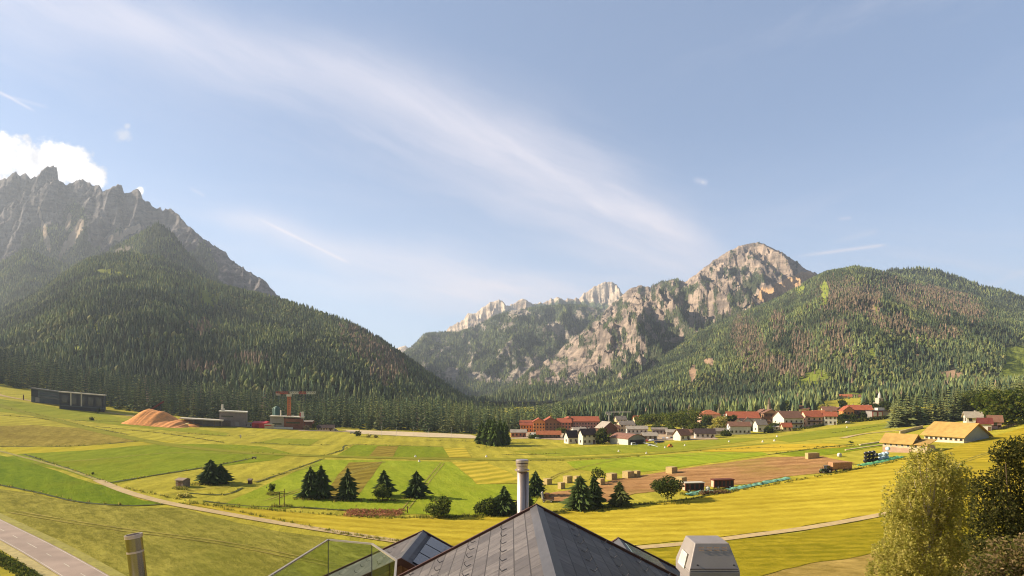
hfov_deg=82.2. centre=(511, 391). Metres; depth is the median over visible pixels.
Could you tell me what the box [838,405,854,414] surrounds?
house
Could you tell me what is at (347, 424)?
conifer tree
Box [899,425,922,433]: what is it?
concrete wall
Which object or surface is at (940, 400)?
conifer tree
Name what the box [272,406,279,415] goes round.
silo
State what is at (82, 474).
farm track
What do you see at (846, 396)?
farmhouse
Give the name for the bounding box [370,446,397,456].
field
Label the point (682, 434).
house
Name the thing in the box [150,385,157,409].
conifer tree
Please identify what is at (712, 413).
house
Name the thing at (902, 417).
conifer tree
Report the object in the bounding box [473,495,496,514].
bush
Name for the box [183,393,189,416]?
conifer tree
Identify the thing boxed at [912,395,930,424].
conifer tree
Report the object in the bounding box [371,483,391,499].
bush
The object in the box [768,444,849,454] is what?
ditch
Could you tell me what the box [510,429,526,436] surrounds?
house
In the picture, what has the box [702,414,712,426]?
broadleaf tree
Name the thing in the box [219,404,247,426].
works building
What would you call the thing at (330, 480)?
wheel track
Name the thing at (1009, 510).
tree
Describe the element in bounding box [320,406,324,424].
conifer tree
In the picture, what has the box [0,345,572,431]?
forest
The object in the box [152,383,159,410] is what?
conifer tree
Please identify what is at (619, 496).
conifer tree
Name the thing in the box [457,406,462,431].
conifer tree
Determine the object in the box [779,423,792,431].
house
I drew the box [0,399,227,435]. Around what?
field
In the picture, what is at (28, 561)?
road verge
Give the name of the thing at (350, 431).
road
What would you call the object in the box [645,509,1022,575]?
field
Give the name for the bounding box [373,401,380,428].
conifer tree
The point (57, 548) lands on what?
road line
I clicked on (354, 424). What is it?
conifer tree
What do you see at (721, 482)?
livestock trailer
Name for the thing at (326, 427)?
shed
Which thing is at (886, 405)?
broadleaf tree
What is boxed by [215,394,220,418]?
conifer tree
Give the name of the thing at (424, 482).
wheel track
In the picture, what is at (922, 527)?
birch tree
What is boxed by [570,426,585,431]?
house
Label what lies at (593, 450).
field
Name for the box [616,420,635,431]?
house
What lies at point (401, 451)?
field
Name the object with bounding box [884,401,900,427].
conifer tree
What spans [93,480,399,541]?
path
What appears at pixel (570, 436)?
house
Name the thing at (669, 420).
broadleaf tree
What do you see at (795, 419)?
house
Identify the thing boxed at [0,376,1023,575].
ground
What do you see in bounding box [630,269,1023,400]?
mountain
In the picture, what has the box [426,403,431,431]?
conifer tree
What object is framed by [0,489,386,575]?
field
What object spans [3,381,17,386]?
bush
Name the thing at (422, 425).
conifer tree
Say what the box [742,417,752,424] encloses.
house
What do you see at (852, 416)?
broadleaf tree
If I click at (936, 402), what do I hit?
conifer tree
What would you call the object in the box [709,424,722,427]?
broadleaf tree
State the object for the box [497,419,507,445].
conifer tree
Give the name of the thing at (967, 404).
broadleaf tree
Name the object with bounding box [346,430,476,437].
yard
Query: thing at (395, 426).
conifer tree
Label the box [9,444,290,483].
field
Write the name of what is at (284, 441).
field
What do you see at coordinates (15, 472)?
field
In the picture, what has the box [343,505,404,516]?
flower bed
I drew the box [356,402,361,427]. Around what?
conifer tree
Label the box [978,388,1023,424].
broadleaf tree
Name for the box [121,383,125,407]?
conifer tree
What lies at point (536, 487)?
conifer tree
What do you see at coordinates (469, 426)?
conifer tree
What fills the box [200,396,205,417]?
conifer tree
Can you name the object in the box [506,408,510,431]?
conifer tree
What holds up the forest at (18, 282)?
on the hill at (129, 247)
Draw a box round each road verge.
[0,513,125,575]
[0,541,57,575]
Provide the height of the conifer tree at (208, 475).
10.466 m
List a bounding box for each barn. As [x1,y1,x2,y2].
[594,421,617,433]
[879,433,936,452]
[920,421,993,442]
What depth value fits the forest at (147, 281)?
1042.92 m
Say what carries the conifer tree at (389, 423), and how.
on the ground at (162, 484)
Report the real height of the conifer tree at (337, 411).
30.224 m
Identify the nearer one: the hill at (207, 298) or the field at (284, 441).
the field at (284, 441)
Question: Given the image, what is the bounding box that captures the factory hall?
[58,391,105,411]
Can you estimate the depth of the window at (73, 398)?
491.26 m
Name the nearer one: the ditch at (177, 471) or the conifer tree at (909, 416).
the ditch at (177, 471)
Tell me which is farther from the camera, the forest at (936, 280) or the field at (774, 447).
the forest at (936, 280)
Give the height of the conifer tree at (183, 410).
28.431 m
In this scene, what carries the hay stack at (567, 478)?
on the ground at (162, 484)
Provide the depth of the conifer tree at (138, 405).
541.89 m
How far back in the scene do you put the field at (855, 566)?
119.69 m
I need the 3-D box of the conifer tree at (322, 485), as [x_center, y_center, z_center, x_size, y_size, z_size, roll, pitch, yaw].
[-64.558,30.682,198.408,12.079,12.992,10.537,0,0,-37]
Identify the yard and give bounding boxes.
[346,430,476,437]
[519,432,717,440]
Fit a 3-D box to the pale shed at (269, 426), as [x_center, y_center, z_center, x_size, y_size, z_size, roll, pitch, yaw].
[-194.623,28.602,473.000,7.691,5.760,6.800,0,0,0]
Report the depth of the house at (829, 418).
522.78 m
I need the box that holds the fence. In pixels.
[998,423,1015,429]
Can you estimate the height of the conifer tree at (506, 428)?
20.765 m
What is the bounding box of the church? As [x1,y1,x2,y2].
[873,391,882,403]
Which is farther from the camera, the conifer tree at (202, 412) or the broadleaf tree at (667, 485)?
the conifer tree at (202, 412)
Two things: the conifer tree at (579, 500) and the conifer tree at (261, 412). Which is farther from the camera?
the conifer tree at (261, 412)
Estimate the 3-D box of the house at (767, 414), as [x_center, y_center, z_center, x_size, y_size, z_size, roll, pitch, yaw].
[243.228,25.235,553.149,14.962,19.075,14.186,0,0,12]
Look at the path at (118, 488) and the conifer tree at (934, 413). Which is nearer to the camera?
the path at (118, 488)
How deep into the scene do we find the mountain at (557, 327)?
3624.69 m
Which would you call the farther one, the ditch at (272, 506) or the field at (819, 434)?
the field at (819, 434)
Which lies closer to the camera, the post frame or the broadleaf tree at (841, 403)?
the post frame
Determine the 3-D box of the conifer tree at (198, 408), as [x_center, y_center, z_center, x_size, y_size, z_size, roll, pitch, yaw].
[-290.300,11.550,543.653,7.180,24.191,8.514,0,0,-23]
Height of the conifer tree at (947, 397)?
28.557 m
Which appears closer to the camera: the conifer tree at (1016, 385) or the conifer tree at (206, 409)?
the conifer tree at (1016, 385)
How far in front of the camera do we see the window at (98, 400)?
500.71 m
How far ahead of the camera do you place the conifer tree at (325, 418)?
524.89 m
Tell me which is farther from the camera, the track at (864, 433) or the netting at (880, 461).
the track at (864, 433)
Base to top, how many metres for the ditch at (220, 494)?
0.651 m
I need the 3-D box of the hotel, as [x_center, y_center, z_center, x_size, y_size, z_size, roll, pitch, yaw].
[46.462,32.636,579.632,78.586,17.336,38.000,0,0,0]
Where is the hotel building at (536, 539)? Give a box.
[124,459,739,575]
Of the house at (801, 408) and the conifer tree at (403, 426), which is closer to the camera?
the conifer tree at (403, 426)
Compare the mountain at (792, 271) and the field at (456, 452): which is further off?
the mountain at (792, 271)
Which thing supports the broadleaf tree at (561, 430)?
on the ground at (162, 484)
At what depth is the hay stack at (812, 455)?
261.48 m
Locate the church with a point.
(878, 399)
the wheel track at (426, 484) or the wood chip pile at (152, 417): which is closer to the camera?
the wheel track at (426, 484)
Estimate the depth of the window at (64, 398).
488.16 m
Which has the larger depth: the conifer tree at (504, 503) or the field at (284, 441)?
the field at (284, 441)
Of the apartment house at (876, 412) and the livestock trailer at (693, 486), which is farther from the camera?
the apartment house at (876, 412)
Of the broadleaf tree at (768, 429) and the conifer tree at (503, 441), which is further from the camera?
the broadleaf tree at (768, 429)
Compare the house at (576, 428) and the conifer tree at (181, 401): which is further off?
the conifer tree at (181, 401)
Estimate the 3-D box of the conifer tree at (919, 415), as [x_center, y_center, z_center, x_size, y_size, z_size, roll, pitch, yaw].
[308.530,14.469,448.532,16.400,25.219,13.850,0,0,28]
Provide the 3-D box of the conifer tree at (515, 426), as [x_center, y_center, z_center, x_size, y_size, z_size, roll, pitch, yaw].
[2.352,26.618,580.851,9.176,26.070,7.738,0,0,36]
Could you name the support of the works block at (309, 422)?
on the ground at (162, 484)
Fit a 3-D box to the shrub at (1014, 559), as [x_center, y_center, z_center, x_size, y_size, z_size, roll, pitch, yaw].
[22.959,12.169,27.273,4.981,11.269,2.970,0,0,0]
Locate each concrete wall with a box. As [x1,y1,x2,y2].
[845,444,882,449]
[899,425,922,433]
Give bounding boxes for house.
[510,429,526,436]
[563,430,577,443]
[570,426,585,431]
[577,428,595,444]
[613,415,626,421]
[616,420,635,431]
[625,426,648,433]
[672,428,691,440]
[693,428,715,437]
[697,409,720,422]
[724,411,760,422]
[726,421,751,434]
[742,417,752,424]
[752,419,767,431]
[761,409,775,425]
[771,410,804,427]
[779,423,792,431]
[798,405,809,412]
[801,410,822,426]
[820,406,837,411]
[822,411,837,424]
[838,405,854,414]
[846,404,872,417]
[865,408,891,417]
[961,410,983,422]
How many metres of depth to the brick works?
475.21 m
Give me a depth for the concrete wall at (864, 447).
276.67 m
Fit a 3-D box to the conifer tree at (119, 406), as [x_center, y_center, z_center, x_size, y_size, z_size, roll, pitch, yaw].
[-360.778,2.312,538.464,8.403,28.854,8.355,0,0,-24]
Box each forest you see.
[0,220,219,308]
[0,250,514,417]
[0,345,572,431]
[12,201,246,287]
[403,303,602,395]
[467,250,797,401]
[525,264,1023,413]
[558,374,1023,422]
[886,265,1023,310]
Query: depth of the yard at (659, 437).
478.05 m
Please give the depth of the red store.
472.13 m
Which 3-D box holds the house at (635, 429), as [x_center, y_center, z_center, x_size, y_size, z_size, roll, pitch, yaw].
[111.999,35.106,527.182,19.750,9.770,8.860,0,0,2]
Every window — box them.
[40,396,58,399]
[62,395,66,402]
[71,396,75,403]
[79,397,84,403]
[88,397,92,404]
[96,398,101,405]
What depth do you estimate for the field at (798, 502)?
172.08 m
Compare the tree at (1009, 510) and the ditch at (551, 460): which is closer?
the tree at (1009, 510)
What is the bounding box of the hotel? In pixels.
[519,416,599,431]
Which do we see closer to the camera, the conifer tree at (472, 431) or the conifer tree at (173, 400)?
the conifer tree at (472, 431)
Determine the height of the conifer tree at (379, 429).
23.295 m
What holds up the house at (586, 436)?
on the ground at (162, 484)
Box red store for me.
[252,421,269,427]
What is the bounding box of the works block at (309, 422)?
[304,420,315,427]
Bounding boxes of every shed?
[179,417,223,426]
[264,424,274,428]
[316,425,335,430]
[536,431,561,437]
[641,432,657,439]
[651,427,667,433]
[665,429,675,435]
[713,428,724,434]
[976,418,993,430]
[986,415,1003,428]
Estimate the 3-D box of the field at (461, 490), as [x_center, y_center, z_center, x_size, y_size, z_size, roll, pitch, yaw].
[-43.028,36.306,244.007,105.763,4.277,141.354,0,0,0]
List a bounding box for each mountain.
[0,165,281,299]
[398,282,622,352]
[408,306,604,395]
[479,242,816,401]
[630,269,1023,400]
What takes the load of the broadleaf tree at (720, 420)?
on the ground at (162, 484)
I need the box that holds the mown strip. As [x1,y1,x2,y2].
[0,404,768,459]
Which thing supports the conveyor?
on the ground at (162, 484)
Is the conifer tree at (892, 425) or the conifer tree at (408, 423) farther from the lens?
the conifer tree at (408, 423)
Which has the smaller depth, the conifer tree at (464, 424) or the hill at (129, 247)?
the conifer tree at (464, 424)
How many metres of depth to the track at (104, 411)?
506.12 m
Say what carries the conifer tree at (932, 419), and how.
on the ground at (162, 484)
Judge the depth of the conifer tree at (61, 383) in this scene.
586.01 m
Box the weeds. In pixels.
[0,411,916,541]
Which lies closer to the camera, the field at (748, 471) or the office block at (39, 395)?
the field at (748, 471)
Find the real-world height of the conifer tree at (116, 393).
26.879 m
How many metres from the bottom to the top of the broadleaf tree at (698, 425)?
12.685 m
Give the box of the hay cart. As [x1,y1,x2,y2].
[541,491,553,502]
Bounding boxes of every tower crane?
[276,392,315,417]
[606,411,630,421]
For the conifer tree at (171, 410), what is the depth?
532.01 m
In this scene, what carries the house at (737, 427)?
on the ground at (162, 484)
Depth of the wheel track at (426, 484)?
245.40 m
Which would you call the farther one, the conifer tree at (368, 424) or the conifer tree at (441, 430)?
the conifer tree at (441, 430)
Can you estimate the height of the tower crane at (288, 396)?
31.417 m
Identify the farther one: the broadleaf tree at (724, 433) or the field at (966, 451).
the broadleaf tree at (724, 433)
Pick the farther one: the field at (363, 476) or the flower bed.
the field at (363, 476)
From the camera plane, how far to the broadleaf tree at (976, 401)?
320.16 m
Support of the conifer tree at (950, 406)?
on the ground at (162, 484)
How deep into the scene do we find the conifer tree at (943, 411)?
466.17 m
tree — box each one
[0,362,2,382]
[9,363,15,385]
[19,363,25,388]
[26,360,34,388]
[58,369,63,390]
[107,383,113,405]
[113,381,117,407]
[114,382,123,408]
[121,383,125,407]
[125,383,132,410]
[132,386,135,409]
[134,380,141,410]
[137,381,145,411]
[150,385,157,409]
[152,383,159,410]
[164,391,168,412]
[167,391,177,413]
[168,395,174,414]
[176,393,181,415]
[177,387,184,414]
[180,388,188,416]
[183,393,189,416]
[188,389,197,417]
[193,460,224,484]
[195,391,199,416]
[196,394,201,416]
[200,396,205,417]
[204,397,208,416]
[206,393,211,417]
[208,389,217,418]
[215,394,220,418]
[216,464,234,484]
[247,394,251,420]
[256,395,260,420]
[259,399,263,420]
[261,400,267,420]
[266,392,270,421]
[266,394,273,420]
[266,483,275,491]
[292,465,317,498]
[304,399,310,418]
[310,466,336,498]
[317,403,320,424]
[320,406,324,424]
[322,396,328,424]
[334,395,339,425]
[334,468,359,500]
[338,396,342,426]
[341,405,346,426]
[344,405,349,426]
[351,409,357,427]
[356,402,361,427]
[359,403,364,428]
[364,406,368,428]
[366,407,371,429]
[368,401,374,427]
[372,470,398,496]
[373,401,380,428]
[377,406,383,430]
[382,404,386,429]
[387,405,392,429]
[392,402,399,429]
[396,399,400,429]
[398,400,406,429]
[400,470,433,497]
[405,400,409,428]
[406,404,411,429]
[411,405,416,430]
[419,402,424,429]
[421,405,430,432]
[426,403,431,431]
[432,408,437,430]
[437,412,444,432]
[443,404,450,431]
[449,401,457,432]
[454,413,459,432]
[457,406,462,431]
[462,409,468,433]
[467,407,471,433]
[469,412,476,433]
[474,420,484,443]
[478,419,491,444]
[486,418,502,445]
[489,486,516,515]
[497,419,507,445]
[502,421,511,444]
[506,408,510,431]
[513,410,517,428]
[516,493,534,511]
[527,430,541,438]
[529,470,546,496]
[555,426,566,432]
[558,475,597,511]
[588,474,608,506]
[594,427,607,444]
[606,481,633,507]
[634,414,656,425]
[649,412,667,424]
[649,475,684,501]
[662,410,687,428]
[675,407,702,428]
[691,422,704,433]
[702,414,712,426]
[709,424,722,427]
[711,416,727,428]
[720,428,732,436]
[725,415,736,420]
[761,425,774,432]
[768,421,779,425]
[837,398,847,407]
[837,413,848,420]
[846,413,858,419]
[858,411,866,417]
[864,443,983,575]
[870,403,878,409]
[879,401,891,409]
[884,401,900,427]
[886,401,904,427]
[895,401,905,422]
[896,390,920,426]
[897,402,907,425]
[904,400,916,426]
[911,394,926,425]
[912,393,929,422]
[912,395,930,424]
[923,393,928,413]
[925,398,937,423]
[930,400,941,417]
[933,391,939,420]
[934,403,944,421]
[936,396,945,419]
[936,398,950,421]
[937,389,944,413]
[942,400,956,421]
[943,387,954,412]
[946,390,958,418]
[949,390,962,420]
[950,400,960,421]
[951,389,963,420]
[955,388,985,411]
[958,434,1023,575]
[970,388,1017,414]
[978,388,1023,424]
[999,385,1023,417]
[1010,374,1022,394]
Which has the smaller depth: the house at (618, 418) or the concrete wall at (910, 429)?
the concrete wall at (910, 429)
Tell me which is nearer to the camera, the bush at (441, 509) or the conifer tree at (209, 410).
the bush at (441, 509)
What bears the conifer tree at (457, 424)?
on the ground at (162, 484)
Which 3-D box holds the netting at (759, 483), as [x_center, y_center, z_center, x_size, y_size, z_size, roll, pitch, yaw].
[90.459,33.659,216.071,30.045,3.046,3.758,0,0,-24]
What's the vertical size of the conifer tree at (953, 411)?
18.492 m
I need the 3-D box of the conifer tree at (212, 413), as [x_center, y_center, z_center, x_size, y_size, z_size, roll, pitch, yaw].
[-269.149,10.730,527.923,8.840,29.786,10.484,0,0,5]
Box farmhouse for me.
[839,394,852,398]
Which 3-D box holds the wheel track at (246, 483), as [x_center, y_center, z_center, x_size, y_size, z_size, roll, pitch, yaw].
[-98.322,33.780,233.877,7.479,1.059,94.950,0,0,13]
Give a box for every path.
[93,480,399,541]
[637,509,898,548]
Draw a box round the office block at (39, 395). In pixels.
[30,387,58,404]
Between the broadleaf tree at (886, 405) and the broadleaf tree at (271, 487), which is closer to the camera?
the broadleaf tree at (271, 487)
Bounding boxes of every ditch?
[0,484,162,505]
[12,441,133,446]
[24,454,101,479]
[110,458,251,482]
[188,487,243,494]
[205,501,345,509]
[256,459,321,481]
[327,444,439,454]
[512,456,636,460]
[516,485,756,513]
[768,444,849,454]
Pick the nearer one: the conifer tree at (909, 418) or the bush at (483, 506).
the bush at (483, 506)
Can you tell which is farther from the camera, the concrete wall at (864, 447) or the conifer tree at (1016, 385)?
the conifer tree at (1016, 385)
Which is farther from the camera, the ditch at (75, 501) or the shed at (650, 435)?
the shed at (650, 435)
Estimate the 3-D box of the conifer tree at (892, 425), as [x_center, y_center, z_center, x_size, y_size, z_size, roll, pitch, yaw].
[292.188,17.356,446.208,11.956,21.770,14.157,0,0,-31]
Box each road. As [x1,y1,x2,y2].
[0,519,108,575]
[299,430,521,438]
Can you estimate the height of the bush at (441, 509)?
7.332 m
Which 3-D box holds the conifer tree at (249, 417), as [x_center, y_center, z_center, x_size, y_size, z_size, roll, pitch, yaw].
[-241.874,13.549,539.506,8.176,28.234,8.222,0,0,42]
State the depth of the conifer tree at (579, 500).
189.66 m
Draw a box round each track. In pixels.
[0,394,301,429]
[0,450,97,479]
[10,512,295,558]
[19,511,297,555]
[41,452,245,462]
[160,463,317,494]
[173,464,318,493]
[266,461,381,499]
[270,462,382,500]
[403,462,441,507]
[408,463,443,508]
[841,427,926,437]
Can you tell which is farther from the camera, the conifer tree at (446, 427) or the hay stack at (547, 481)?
the conifer tree at (446, 427)
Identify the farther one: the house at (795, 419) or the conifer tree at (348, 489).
the house at (795, 419)
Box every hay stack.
[543,478,551,484]
[558,482,564,488]
[563,475,572,482]
[596,478,604,484]
[606,472,616,479]
[622,470,633,477]
[634,470,640,476]
[666,466,676,473]
[675,476,686,482]
[805,452,819,458]
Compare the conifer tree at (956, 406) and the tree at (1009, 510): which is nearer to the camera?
the tree at (1009, 510)
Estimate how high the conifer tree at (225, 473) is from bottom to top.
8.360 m
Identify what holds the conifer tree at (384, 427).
on the ground at (162, 484)
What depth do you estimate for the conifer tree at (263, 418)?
524.06 m
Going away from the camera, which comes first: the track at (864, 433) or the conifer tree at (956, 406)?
the track at (864, 433)
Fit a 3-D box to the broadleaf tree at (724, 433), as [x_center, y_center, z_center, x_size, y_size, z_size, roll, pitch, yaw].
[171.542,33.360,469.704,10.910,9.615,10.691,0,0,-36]
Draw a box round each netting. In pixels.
[683,490,712,495]
[725,477,790,489]
[860,456,902,465]
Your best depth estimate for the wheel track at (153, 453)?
296.68 m
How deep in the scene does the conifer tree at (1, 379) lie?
611.70 m
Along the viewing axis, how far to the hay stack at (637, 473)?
255.22 m
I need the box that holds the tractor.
[819,465,831,473]
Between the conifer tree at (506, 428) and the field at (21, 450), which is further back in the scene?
the conifer tree at (506, 428)
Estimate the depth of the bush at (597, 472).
244.47 m
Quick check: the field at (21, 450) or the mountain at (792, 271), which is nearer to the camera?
the field at (21, 450)
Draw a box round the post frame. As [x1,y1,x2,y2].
[274,489,284,504]
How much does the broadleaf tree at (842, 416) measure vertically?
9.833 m
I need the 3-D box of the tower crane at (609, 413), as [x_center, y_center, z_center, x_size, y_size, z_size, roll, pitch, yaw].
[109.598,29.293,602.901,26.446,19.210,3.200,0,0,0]
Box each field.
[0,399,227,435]
[0,425,133,445]
[0,455,159,504]
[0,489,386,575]
[1,440,179,453]
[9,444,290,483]
[186,457,935,545]
[224,460,536,515]
[250,438,319,445]
[330,462,381,498]
[338,445,448,456]
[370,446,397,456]
[444,448,470,456]
[453,462,516,483]
[515,438,765,455]
[549,456,853,500]
[567,452,767,473]
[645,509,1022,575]
[695,443,844,451]
[765,540,983,575]
[770,423,887,441]
[778,443,882,456]
[922,428,1023,508]
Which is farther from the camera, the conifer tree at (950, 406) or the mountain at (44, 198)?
the mountain at (44, 198)
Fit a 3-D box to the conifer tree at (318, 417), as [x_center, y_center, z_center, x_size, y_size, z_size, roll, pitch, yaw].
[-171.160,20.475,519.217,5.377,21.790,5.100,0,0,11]
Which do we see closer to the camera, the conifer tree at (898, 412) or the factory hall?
the conifer tree at (898, 412)
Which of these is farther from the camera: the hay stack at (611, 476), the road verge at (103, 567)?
the hay stack at (611, 476)
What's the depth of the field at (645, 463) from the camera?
296.35 m
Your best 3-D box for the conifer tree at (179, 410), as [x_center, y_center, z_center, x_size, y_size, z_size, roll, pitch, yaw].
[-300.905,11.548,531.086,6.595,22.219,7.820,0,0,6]
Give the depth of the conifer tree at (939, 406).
490.77 m
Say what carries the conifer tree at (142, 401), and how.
on the ground at (162, 484)
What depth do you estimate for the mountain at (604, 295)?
6826.32 m
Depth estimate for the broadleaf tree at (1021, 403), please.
293.87 m
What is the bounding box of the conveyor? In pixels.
[151,401,163,410]
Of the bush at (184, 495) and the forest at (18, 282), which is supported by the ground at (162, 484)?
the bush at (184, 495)
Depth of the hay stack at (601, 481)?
238.05 m
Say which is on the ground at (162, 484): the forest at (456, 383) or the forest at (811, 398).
the forest at (811, 398)
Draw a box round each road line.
[1,520,106,575]
[1,539,62,575]
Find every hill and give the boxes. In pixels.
[1,224,213,304]
[12,255,424,408]
[889,268,1023,306]
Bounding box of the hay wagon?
[828,461,851,470]
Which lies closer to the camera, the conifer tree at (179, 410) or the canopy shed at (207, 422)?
the canopy shed at (207, 422)
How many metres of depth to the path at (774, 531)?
150.40 m
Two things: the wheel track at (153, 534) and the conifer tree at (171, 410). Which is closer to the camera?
the wheel track at (153, 534)
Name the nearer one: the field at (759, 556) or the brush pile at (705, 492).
the field at (759, 556)
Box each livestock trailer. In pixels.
[682,481,704,491]
[711,478,734,487]
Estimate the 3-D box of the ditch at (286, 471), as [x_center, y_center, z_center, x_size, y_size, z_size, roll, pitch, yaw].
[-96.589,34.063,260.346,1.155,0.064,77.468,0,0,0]
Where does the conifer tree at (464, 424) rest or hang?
on the ground at (162, 484)
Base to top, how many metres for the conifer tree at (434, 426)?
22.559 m
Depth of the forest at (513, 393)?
2256.92 m
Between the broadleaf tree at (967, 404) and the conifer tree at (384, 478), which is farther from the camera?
the broadleaf tree at (967, 404)
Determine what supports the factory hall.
on the ground at (162, 484)
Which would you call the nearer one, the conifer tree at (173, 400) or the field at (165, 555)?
the field at (165, 555)
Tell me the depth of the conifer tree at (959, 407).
477.43 m
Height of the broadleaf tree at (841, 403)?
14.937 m
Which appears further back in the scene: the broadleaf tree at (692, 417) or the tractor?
the broadleaf tree at (692, 417)
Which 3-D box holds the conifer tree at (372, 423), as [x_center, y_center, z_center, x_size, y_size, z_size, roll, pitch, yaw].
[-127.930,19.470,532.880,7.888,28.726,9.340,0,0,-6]
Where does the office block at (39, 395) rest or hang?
on the ground at (162, 484)
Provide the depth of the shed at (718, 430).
488.55 m
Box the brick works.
[269,410,304,429]
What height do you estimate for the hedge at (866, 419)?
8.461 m
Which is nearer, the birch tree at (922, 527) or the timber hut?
the birch tree at (922, 527)
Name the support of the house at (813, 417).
on the ground at (162, 484)
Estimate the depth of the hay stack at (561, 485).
232.31 m
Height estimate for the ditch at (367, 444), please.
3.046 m
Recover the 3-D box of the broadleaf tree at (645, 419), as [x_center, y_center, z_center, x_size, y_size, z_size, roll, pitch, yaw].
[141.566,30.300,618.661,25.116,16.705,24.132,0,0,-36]
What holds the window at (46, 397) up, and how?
in the office block at (39, 395)
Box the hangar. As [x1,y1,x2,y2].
[610,432,645,444]
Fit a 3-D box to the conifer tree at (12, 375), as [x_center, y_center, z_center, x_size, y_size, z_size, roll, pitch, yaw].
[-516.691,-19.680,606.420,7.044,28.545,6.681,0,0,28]
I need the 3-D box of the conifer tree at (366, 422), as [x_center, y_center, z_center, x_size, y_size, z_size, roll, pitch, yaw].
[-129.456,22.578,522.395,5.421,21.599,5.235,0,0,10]
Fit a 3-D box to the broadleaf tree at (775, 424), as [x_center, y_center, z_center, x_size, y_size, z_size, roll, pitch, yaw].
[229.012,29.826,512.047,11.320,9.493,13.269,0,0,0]
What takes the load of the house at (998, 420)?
on the ground at (162, 484)
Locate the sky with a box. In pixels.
[0,0,1023,347]
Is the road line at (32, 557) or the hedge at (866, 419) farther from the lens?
the hedge at (866, 419)
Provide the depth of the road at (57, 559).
123.45 m
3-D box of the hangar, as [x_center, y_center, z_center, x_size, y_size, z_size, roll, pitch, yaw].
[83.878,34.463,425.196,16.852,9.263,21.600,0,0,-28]
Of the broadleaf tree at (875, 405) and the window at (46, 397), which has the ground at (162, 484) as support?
the broadleaf tree at (875, 405)
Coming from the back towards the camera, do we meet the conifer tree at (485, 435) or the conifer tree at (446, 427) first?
the conifer tree at (446, 427)
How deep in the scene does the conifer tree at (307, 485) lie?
195.56 m
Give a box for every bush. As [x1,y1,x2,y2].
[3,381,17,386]
[177,491,191,497]
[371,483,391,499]
[423,494,451,517]
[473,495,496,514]
[589,467,605,479]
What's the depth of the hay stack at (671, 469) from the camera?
257.63 m
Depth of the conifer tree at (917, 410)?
462.25 m
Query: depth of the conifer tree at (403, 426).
529.22 m
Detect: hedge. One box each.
[0,550,42,575]
[764,423,824,432]
[837,415,888,422]
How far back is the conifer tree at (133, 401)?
542.95 m
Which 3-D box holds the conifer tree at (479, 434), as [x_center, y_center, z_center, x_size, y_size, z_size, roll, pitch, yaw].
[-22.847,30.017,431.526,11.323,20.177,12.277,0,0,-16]
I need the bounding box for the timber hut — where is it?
[175,478,189,486]
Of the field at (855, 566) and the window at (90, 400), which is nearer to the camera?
the field at (855, 566)
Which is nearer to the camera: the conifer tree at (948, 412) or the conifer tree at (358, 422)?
the conifer tree at (948, 412)
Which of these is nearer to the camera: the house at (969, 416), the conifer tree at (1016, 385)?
the house at (969, 416)
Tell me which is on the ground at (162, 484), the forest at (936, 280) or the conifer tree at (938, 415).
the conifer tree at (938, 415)
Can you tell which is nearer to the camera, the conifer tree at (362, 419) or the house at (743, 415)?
the conifer tree at (362, 419)
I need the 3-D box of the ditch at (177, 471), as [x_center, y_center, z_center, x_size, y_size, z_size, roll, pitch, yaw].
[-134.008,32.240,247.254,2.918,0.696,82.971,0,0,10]
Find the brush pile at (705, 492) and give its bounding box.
[699,487,730,494]
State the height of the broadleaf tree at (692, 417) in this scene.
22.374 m
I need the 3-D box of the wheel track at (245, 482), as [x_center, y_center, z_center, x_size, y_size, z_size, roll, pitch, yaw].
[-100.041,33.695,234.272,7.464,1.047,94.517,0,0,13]
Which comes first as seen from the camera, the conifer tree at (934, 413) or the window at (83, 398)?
the conifer tree at (934, 413)
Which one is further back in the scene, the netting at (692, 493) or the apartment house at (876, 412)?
the apartment house at (876, 412)
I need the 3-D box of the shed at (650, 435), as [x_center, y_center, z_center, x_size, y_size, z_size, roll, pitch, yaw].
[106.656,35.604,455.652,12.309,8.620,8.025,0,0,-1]
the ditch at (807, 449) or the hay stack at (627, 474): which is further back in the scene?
the ditch at (807, 449)
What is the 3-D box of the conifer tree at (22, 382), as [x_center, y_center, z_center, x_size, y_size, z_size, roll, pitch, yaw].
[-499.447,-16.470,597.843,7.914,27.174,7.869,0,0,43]
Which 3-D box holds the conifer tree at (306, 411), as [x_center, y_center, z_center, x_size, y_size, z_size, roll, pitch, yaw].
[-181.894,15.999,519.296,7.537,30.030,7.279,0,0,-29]
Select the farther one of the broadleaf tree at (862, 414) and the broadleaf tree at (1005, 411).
the broadleaf tree at (862, 414)
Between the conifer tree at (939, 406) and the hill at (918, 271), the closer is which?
the conifer tree at (939, 406)
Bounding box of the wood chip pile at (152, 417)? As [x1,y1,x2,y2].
[121,409,202,427]
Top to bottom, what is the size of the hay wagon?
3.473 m
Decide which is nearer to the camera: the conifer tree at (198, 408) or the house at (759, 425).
the house at (759, 425)
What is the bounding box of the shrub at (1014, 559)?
[962,532,1023,575]
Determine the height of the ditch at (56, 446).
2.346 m

